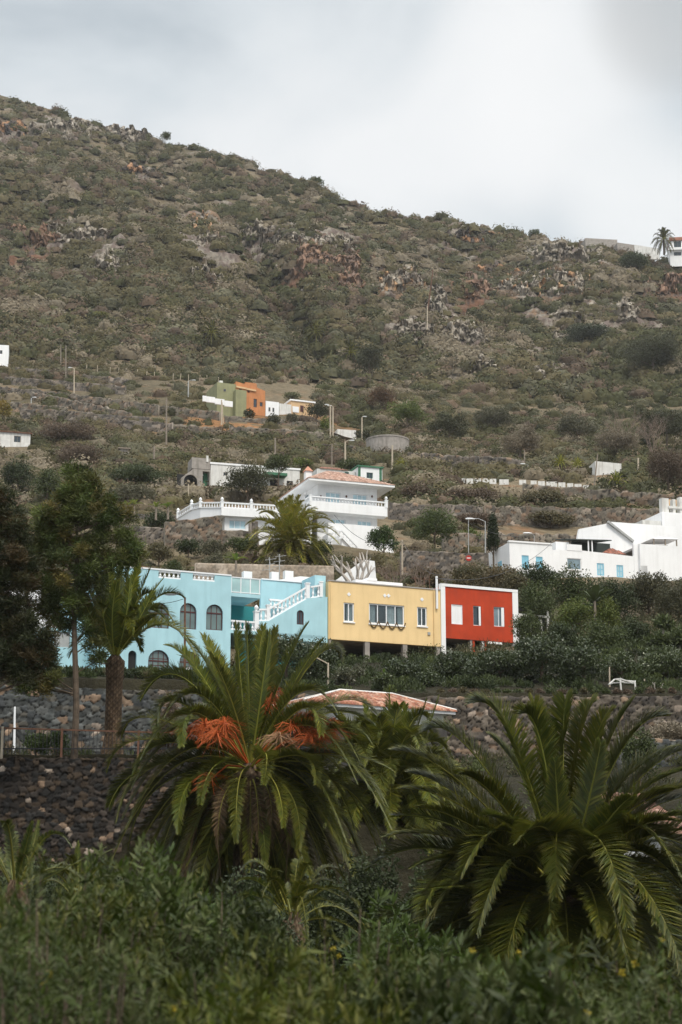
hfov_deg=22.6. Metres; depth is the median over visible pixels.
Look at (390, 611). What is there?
window
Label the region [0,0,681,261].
sky
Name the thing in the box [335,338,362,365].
hillside palm
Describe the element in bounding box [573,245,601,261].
rock outcrop
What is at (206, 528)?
retaining wall
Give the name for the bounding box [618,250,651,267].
shrub
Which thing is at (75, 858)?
young palm
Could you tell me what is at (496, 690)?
wall plant
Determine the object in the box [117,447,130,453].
stone hut
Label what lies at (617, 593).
shrub
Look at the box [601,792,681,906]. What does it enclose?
pink roofed house
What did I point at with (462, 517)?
shrub
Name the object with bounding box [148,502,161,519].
banana plant
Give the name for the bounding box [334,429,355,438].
grey shed
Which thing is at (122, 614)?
tall palm
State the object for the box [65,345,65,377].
utility pole
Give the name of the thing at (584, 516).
terrace wall
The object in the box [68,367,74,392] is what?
street lamp
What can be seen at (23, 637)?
pine tree
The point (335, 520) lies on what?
window
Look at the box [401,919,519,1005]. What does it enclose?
oleander
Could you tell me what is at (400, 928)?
oleander
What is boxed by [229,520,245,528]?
window
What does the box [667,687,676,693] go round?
wall plant
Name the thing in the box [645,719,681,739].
bush
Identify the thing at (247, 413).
shrub
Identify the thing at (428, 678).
shrub
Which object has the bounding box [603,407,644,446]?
bare tree
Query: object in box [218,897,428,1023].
foreground shrub
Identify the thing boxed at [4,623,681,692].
bank undergrowth
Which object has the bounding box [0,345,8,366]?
white house
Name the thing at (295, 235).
rock outcrop
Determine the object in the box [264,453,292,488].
tree
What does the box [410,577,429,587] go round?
roof antenna
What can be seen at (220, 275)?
rock outcrop
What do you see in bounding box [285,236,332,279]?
rock outcrop
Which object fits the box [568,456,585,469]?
hillside palm
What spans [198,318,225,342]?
shrub
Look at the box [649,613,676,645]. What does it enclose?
papaya tree
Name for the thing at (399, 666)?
shrub
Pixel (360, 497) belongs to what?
window
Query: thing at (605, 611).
shrub
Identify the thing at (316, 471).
house
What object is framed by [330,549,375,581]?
dead tree
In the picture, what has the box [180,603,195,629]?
window
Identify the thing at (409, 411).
tree
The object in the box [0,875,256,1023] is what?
foreground shrub
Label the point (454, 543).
terrace wall
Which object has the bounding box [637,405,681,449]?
tree
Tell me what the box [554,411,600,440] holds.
tree
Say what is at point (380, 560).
garden scrub
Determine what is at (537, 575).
shrub
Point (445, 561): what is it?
terrace wall
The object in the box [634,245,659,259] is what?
ridge garden wall
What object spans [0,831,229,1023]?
foreground shrub
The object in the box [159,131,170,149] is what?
tree
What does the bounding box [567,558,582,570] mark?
window
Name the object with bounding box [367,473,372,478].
window
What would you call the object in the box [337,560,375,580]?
white wall
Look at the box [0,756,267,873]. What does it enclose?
stone wall
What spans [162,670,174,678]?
hedge plant
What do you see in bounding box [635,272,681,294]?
rock outcrop
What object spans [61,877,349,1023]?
foreground shrub
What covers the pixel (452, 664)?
shrub
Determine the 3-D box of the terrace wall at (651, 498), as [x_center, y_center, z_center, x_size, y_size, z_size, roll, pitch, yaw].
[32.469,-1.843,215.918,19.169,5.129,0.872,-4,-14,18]
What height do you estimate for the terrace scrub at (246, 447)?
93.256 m
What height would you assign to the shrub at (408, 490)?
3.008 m
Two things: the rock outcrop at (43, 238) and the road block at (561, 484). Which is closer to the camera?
the road block at (561, 484)
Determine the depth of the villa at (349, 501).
159.83 m
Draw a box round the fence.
[0,726,197,758]
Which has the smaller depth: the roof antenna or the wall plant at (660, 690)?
the wall plant at (660, 690)
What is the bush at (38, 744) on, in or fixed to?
on the ground
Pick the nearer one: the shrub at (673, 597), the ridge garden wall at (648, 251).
the shrub at (673, 597)
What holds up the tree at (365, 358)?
on the ground
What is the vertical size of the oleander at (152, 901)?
3.040 m
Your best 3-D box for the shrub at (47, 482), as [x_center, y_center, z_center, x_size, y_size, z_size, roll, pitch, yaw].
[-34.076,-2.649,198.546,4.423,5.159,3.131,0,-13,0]
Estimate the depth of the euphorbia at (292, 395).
364.61 m
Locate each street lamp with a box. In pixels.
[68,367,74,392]
[325,404,330,435]
[327,405,333,436]
[344,440,353,463]
[361,416,366,439]
[465,518,485,552]
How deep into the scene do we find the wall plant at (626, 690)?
76.94 m
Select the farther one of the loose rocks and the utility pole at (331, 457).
the loose rocks
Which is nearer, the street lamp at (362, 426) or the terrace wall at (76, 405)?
the street lamp at (362, 426)
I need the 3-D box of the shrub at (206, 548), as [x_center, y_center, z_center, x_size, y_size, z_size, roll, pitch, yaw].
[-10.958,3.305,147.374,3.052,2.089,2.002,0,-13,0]
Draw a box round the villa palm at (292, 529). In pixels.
[241,494,339,565]
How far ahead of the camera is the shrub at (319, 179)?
707.89 m
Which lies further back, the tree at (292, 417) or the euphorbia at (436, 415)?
the euphorbia at (436, 415)
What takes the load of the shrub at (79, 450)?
on the ground
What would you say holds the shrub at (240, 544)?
on the ground
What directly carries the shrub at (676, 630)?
on the ground
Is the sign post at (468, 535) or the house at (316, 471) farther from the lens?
the house at (316, 471)
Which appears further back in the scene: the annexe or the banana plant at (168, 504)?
the banana plant at (168, 504)
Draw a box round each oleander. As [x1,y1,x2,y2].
[98,875,209,957]
[143,838,183,896]
[176,892,253,990]
[316,926,402,994]
[347,885,417,990]
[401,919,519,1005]
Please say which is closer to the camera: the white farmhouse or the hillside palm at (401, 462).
the white farmhouse
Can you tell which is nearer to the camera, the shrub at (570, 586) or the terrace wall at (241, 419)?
the shrub at (570, 586)
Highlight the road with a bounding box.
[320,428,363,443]
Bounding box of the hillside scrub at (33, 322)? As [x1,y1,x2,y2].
[0,95,681,403]
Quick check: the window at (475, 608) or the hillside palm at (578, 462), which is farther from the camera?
the hillside palm at (578, 462)
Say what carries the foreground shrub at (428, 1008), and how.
on the ground
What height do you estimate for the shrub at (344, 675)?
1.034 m
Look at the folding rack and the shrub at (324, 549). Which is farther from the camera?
the shrub at (324, 549)
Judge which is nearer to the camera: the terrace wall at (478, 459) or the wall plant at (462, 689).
the wall plant at (462, 689)
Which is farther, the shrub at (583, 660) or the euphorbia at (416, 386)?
the euphorbia at (416, 386)
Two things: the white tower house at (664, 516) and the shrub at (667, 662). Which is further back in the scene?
the white tower house at (664, 516)
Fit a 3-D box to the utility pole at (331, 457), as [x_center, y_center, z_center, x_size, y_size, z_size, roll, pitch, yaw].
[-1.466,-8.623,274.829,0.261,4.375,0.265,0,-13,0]
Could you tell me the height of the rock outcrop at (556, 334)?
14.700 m
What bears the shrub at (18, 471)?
on the ground
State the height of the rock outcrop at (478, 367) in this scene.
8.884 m
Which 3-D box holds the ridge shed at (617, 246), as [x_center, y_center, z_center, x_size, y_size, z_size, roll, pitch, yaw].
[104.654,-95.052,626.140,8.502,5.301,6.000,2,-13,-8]
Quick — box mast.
[428,270,432,308]
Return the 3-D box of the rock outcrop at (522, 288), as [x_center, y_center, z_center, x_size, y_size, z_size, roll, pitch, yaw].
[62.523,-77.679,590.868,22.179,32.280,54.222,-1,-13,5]
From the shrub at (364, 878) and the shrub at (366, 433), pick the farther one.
the shrub at (366, 433)
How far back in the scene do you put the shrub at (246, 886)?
40.79 m
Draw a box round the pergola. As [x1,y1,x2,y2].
[518,608,549,635]
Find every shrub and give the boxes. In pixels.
[0,398,12,418]
[0,456,38,491]
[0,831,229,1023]
[0,840,182,1023]
[0,860,60,932]
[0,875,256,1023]
[27,419,98,440]
[29,467,62,502]
[55,439,109,463]
[59,851,141,920]
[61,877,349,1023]
[105,463,172,483]
[105,482,156,502]
[141,509,175,527]
[147,540,174,565]
[153,919,417,1023]
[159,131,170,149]
[162,559,183,575]
[172,537,203,558]
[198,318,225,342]
[198,539,229,557]
[201,551,228,563]
[208,858,279,971]
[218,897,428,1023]
[224,534,257,555]
[243,408,255,418]
[257,902,336,996]
[258,551,293,564]
[265,412,281,425]
[274,633,305,677]
[293,457,313,466]
[294,635,339,680]
[300,869,352,982]
[302,399,329,419]
[303,320,327,343]
[305,925,537,1023]
[308,175,324,185]
[311,539,333,557]
[314,928,592,1023]
[319,415,334,429]
[327,838,406,962]
[332,665,366,684]
[333,458,369,470]
[354,429,371,441]
[365,385,397,407]
[370,672,398,687]
[371,556,412,582]
[382,657,422,678]
[397,482,433,497]
[398,849,469,962]
[403,558,435,584]
[408,565,445,585]
[412,670,444,686]
[426,647,477,678]
[432,913,631,1023]
[442,485,501,501]
[444,559,495,587]
[454,511,509,526]
[455,648,532,680]
[460,527,484,541]
[475,563,520,587]
[497,423,542,458]
[497,571,531,601]
[506,630,573,682]
[508,606,547,642]
[516,560,560,594]
[517,488,567,502]
[518,579,558,625]
[525,509,576,527]
[525,956,658,1023]
[527,228,539,237]
[541,619,582,649]
[546,561,594,616]
[547,913,681,1023]
[551,595,593,632]
[558,634,608,680]
[562,321,611,342]
[563,938,681,1023]
[573,618,631,648]
[581,575,643,623]
[591,427,640,456]
[592,595,620,628]
[600,649,647,680]
[610,331,681,369]
[612,613,657,644]
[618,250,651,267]
[620,570,679,615]
[636,841,681,994]
[637,645,681,677]
[639,624,681,646]
[645,445,681,490]
[649,578,681,626]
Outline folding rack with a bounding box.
[608,678,635,689]
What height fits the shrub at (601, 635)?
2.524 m
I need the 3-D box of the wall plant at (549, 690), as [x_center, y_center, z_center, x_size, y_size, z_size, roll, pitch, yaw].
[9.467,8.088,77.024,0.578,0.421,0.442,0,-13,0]
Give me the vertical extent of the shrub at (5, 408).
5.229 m
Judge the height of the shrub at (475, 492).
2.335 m
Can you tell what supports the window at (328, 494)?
in the villa at (349, 501)
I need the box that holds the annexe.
[37,628,86,667]
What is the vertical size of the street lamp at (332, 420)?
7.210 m
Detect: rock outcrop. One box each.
[0,119,27,136]
[9,223,60,249]
[29,117,100,139]
[47,216,114,243]
[91,248,128,273]
[104,123,152,141]
[120,162,157,174]
[183,261,216,282]
[188,210,228,245]
[212,273,248,289]
[227,218,275,246]
[263,228,326,247]
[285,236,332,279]
[318,233,357,251]
[323,247,374,287]
[372,265,426,292]
[387,315,435,346]
[423,283,454,316]
[430,319,491,345]
[443,226,503,244]
[460,268,493,299]
[466,353,500,372]
[477,262,527,273]
[491,268,547,296]
[518,240,577,265]
[521,363,579,379]
[530,267,603,296]
[539,300,601,318]
[552,329,596,343]
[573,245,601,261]
[601,296,640,323]
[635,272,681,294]
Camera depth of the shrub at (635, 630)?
101.74 m
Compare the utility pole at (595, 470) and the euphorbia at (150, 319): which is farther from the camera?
the euphorbia at (150, 319)
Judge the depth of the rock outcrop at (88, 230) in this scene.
549.80 m
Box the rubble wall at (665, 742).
[616,736,681,768]
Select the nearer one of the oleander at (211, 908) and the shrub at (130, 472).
the oleander at (211, 908)
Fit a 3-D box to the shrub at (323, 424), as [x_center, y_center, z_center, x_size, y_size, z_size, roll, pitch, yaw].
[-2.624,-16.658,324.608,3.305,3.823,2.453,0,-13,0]
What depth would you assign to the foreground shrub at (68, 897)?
8.17 m
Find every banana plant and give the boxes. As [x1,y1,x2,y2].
[130,499,143,514]
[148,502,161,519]
[160,502,173,519]
[225,553,247,576]
[569,584,613,619]
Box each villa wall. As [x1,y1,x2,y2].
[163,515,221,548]
[221,530,247,546]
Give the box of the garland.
[369,620,405,629]
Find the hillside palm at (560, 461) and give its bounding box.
[551,453,568,468]
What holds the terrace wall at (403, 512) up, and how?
on the ground
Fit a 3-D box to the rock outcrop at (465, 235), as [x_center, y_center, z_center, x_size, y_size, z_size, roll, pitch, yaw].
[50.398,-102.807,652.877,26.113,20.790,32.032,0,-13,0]
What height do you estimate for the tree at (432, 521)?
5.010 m
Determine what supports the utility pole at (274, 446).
on the ground
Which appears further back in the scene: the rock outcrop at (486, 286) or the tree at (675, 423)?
the rock outcrop at (486, 286)
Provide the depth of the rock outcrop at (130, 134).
740.36 m
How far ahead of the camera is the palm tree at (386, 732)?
58.45 m
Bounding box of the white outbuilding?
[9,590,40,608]
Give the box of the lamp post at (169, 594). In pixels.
[164,593,189,669]
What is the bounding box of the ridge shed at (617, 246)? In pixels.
[613,242,633,251]
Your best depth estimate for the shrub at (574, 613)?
107.01 m
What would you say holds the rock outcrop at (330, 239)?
on the ground
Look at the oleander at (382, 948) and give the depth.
14.48 m
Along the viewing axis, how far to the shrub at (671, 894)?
40.76 m
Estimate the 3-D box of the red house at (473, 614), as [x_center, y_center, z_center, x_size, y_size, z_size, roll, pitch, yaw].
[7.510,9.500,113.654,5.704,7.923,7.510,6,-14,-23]
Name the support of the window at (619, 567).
in the white farmhouse
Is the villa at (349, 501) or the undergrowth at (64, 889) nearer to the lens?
the undergrowth at (64, 889)
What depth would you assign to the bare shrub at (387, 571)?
124.29 m
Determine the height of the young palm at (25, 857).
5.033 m
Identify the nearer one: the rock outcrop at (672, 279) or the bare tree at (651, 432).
the bare tree at (651, 432)
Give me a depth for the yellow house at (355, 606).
108.25 m
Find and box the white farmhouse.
[488,521,681,580]
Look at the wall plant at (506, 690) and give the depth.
76.92 m
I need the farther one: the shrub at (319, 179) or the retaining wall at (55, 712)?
the shrub at (319, 179)
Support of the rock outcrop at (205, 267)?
on the ground
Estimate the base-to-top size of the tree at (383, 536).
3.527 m
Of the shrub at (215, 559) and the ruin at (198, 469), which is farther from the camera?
the ruin at (198, 469)
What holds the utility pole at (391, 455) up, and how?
on the ground
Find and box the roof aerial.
[275,554,285,579]
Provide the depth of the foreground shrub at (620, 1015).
6.11 m
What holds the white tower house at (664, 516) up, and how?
on the ground
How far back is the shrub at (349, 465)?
256.27 m
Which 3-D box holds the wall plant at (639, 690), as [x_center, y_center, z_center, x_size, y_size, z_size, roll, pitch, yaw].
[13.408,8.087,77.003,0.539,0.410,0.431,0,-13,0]
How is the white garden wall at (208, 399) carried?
on the ground
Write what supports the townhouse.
on the ground
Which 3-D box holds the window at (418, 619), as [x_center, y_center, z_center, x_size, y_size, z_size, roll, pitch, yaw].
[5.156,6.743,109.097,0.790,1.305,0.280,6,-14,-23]
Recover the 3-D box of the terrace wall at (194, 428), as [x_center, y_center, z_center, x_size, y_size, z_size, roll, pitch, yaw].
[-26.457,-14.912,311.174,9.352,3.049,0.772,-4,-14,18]
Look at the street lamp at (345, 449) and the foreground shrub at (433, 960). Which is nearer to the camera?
the foreground shrub at (433, 960)
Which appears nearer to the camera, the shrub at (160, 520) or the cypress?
the cypress
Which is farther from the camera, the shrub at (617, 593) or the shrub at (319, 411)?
the shrub at (319, 411)
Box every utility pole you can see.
[13,707,15,750]
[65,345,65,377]
[165,399,166,444]
[274,438,275,454]
[327,663,328,684]
[331,445,332,466]
[391,445,392,468]
[401,540,402,574]
[593,454,597,485]
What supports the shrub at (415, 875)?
on the ground
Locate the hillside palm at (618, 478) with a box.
[604,470,628,485]
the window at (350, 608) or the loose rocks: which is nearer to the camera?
the window at (350, 608)
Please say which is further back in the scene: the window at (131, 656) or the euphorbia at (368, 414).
the euphorbia at (368, 414)
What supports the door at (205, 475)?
in the ruin at (198, 469)
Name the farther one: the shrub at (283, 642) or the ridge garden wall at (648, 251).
the ridge garden wall at (648, 251)
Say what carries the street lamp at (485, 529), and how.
on the ground
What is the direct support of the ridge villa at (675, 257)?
on the ground
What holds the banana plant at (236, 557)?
on the ground
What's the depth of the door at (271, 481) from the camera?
235.83 m
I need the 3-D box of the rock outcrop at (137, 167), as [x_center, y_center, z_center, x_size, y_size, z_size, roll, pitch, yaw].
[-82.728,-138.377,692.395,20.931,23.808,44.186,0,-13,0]
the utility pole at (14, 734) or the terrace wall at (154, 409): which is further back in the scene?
the terrace wall at (154, 409)
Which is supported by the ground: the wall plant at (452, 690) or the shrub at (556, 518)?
the shrub at (556, 518)
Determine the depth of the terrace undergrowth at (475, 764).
64.46 m
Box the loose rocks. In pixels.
[0,136,649,383]
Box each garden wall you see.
[195,563,333,581]
[202,396,232,406]
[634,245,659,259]
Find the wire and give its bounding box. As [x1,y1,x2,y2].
[437,547,546,579]
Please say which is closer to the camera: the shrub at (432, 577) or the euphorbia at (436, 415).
the shrub at (432, 577)
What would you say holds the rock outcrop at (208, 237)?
on the ground
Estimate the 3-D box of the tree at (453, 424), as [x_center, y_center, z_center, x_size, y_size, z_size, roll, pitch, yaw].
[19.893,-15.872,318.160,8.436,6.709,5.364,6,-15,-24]
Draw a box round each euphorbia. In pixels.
[92,311,111,317]
[142,317,155,322]
[262,358,277,365]
[282,391,302,399]
[356,411,375,418]
[408,382,428,391]
[434,412,454,418]
[510,416,533,425]
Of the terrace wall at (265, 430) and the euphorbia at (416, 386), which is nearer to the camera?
the terrace wall at (265, 430)
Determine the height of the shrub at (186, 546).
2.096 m
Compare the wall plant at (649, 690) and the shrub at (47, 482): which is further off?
the shrub at (47, 482)
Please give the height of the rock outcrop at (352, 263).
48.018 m
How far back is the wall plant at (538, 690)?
76.95 m
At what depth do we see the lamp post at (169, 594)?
93.14 m
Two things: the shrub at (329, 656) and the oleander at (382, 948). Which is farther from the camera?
the shrub at (329, 656)
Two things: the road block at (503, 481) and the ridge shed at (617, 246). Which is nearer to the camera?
the road block at (503, 481)
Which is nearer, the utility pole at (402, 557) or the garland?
the garland
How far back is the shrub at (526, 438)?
289.78 m
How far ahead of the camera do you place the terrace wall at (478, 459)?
271.15 m
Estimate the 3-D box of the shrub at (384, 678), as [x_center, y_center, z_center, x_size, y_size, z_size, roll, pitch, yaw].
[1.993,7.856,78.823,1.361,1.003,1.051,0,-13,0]
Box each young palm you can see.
[0,818,106,946]
[27,840,122,927]
[226,856,375,947]
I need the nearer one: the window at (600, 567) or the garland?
the garland
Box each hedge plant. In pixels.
[123,668,129,678]
[126,668,142,678]
[139,669,152,678]
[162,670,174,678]
[188,674,198,681]
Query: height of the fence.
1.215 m
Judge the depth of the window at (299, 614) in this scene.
105.70 m
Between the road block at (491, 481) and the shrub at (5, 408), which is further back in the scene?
the shrub at (5, 408)
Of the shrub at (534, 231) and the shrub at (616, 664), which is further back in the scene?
the shrub at (534, 231)
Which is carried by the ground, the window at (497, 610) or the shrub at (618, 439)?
the shrub at (618, 439)
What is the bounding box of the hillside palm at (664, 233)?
[650,227,676,254]
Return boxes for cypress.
[486,512,500,569]
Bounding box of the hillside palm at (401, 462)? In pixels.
[392,456,407,467]
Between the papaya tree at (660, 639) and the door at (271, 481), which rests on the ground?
the papaya tree at (660, 639)
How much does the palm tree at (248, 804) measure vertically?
9.765 m
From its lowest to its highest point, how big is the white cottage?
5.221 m
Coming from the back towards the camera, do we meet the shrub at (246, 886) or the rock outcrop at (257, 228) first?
the rock outcrop at (257, 228)
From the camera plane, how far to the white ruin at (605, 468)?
253.84 m
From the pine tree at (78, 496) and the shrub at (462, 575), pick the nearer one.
the pine tree at (78, 496)
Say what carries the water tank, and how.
on the ground
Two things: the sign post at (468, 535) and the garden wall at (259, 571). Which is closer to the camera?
the garden wall at (259, 571)
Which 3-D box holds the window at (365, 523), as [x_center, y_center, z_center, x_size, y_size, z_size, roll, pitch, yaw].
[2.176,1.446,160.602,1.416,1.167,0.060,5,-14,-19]
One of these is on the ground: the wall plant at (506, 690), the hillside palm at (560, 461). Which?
the hillside palm at (560, 461)
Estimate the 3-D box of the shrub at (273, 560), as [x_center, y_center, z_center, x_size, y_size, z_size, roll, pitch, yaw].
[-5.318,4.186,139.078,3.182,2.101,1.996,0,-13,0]
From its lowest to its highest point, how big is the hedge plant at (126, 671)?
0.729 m
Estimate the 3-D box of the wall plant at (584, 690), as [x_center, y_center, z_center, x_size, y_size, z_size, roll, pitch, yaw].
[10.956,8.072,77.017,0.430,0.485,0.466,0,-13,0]
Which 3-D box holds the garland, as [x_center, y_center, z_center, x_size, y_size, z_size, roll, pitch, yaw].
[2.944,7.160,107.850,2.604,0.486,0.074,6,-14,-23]
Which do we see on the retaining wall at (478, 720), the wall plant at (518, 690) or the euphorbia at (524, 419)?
the wall plant at (518, 690)
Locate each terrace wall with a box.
[0,386,75,400]
[1,402,67,411]
[5,376,126,394]
[15,367,130,383]
[20,408,149,421]
[30,391,131,415]
[75,394,159,415]
[94,416,172,432]
[118,525,163,547]
[160,406,220,420]
[173,424,219,432]
[224,415,331,430]
[229,425,323,440]
[313,443,363,450]
[388,502,482,520]
[400,550,488,583]
[407,452,523,465]
[441,531,576,552]
[484,505,658,527]
[522,483,674,506]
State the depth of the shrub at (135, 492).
195.37 m
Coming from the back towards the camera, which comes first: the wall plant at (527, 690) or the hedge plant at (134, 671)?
the hedge plant at (134, 671)
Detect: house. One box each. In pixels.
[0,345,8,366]
[176,497,312,544]
[206,380,246,416]
[207,462,300,486]
[234,382,264,415]
[265,401,290,415]
[270,689,456,781]
[284,399,315,416]
[312,467,355,475]
[324,576,440,658]
[432,583,518,655]
[581,238,616,248]
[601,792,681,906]
[635,497,681,545]
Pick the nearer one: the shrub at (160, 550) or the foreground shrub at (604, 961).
the foreground shrub at (604, 961)
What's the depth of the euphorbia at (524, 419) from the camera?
355.89 m
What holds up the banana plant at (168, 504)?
on the ground
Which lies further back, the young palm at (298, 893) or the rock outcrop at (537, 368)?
the rock outcrop at (537, 368)
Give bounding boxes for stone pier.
[248,521,258,545]
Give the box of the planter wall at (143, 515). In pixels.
[122,514,176,523]
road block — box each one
[489,479,495,483]
[499,479,508,484]
[538,481,544,485]
[546,482,556,486]
[558,482,564,486]
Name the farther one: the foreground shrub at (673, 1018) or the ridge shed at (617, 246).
the ridge shed at (617, 246)
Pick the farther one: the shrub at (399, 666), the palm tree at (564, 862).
the shrub at (399, 666)
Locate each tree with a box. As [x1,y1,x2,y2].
[0,482,65,691]
[8,458,151,758]
[104,620,397,916]
[221,461,274,502]
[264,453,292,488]
[283,413,298,425]
[318,686,484,866]
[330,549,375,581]
[349,688,681,1011]
[351,341,385,378]
[365,523,400,552]
[385,395,430,427]
[410,506,461,547]
[426,410,469,438]
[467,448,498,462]
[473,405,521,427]
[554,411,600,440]
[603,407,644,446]
[629,414,670,451]
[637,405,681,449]
[641,631,672,648]
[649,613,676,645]
[668,632,681,648]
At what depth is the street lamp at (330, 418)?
310.62 m
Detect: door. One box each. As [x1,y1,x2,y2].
[203,473,207,485]
[270,479,277,485]
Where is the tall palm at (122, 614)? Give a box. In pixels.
[45,562,200,753]
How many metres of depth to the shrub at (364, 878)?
44.64 m
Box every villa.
[278,467,394,552]
[667,237,681,266]
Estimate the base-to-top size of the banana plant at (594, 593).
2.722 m
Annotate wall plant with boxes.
[447,688,457,691]
[458,686,467,692]
[490,688,500,692]
[502,688,512,692]
[512,688,523,692]
[524,688,532,692]
[534,688,544,692]
[546,687,556,693]
[579,686,587,693]
[590,688,599,693]
[600,688,611,693]
[612,687,621,693]
[622,688,632,693]
[633,687,643,693]
[645,686,655,693]
[656,688,665,692]
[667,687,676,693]
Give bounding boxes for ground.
[0,95,681,996]
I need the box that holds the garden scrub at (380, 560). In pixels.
[1,501,681,648]
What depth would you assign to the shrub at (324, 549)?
147.74 m
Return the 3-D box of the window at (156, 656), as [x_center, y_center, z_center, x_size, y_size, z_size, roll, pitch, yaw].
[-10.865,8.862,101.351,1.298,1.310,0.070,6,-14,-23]
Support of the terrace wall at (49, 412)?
on the ground
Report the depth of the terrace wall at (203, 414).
331.64 m
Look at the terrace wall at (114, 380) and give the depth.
387.00 m
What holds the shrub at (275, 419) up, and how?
on the ground
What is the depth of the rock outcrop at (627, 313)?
532.55 m
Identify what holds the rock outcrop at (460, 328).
on the ground
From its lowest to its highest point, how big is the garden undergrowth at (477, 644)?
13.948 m
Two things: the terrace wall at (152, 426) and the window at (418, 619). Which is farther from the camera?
the terrace wall at (152, 426)
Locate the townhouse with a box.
[60,567,327,669]
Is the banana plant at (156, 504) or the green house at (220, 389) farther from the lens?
the green house at (220, 389)
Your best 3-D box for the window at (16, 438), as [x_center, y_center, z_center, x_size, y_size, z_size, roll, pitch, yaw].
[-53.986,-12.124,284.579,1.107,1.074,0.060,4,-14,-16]
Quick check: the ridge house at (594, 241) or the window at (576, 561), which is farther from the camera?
the ridge house at (594, 241)
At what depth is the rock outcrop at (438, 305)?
533.12 m
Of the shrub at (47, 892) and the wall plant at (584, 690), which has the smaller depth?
the shrub at (47, 892)
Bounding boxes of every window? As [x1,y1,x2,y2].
[14,436,20,441]
[128,651,135,668]
[148,650,168,669]
[149,604,168,628]
[179,652,198,669]
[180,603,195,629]
[206,605,221,630]
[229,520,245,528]
[297,610,302,624]
[326,492,339,502]
[331,519,344,523]
[343,603,354,622]
[353,494,366,504]
[357,521,370,525]
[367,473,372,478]
[368,603,405,626]
[417,607,427,627]
[473,606,479,625]
[494,607,501,626]
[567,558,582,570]
[597,563,603,575]
[616,565,622,576]
[674,241,680,246]
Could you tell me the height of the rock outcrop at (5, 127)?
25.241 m
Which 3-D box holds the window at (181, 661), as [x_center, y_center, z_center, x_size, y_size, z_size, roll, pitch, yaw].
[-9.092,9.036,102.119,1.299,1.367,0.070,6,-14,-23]
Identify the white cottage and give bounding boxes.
[350,465,383,480]
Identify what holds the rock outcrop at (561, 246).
on the ground
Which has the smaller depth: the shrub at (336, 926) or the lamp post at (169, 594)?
the shrub at (336, 926)
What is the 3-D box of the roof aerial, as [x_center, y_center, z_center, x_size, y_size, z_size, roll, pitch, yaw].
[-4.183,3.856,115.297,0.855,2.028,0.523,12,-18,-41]
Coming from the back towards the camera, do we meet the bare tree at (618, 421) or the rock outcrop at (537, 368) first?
the rock outcrop at (537, 368)
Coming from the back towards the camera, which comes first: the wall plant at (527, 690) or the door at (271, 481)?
the door at (271, 481)
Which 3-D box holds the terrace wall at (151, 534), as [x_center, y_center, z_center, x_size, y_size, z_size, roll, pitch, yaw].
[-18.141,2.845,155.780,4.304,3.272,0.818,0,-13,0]
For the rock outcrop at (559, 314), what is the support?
on the ground
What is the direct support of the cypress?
on the ground
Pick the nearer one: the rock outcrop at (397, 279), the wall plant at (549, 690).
the wall plant at (549, 690)
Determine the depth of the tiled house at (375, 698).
71.06 m
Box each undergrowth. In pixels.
[0,740,681,829]
[0,849,681,1009]
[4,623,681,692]
[5,568,681,665]
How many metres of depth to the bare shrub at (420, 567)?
126.28 m
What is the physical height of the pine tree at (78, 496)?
10.715 m
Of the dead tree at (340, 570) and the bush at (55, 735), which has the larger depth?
the dead tree at (340, 570)
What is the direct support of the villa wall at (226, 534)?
on the ground
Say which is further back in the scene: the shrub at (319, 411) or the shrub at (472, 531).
the shrub at (319, 411)
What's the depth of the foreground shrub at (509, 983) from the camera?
6.64 m
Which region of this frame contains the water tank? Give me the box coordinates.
[366,434,408,452]
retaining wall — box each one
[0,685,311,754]
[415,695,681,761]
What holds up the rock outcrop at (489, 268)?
on the ground
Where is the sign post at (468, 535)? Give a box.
[468,518,468,552]
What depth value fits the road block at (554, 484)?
234.02 m
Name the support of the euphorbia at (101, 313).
on the ground
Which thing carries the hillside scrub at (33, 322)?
on the ground
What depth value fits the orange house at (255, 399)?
339.12 m
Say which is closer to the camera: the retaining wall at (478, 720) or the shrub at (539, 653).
the retaining wall at (478, 720)
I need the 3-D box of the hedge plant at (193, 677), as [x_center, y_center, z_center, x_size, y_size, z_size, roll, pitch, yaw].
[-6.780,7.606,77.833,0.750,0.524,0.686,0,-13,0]
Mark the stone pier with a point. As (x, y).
(252, 525)
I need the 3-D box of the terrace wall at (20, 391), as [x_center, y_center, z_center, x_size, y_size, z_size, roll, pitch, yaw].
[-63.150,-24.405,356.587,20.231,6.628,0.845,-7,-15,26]
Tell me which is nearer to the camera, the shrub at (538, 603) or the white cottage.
the shrub at (538, 603)
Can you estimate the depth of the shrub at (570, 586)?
117.61 m
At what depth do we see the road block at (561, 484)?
233.42 m
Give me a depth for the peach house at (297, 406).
344.71 m
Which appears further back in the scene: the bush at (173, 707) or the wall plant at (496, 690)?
the wall plant at (496, 690)
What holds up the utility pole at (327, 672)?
on the ground
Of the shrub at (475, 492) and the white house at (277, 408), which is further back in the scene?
the white house at (277, 408)
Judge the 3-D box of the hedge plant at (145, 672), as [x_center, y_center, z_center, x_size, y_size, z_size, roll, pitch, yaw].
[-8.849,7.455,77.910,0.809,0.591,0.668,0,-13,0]
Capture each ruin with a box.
[177,456,209,485]
[589,461,620,475]
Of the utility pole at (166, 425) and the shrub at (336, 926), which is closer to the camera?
the shrub at (336, 926)
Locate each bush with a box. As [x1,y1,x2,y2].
[21,727,51,754]
[41,730,70,754]
[147,689,186,754]
[618,726,663,791]
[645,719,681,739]
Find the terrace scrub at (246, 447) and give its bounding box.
[0,352,681,512]

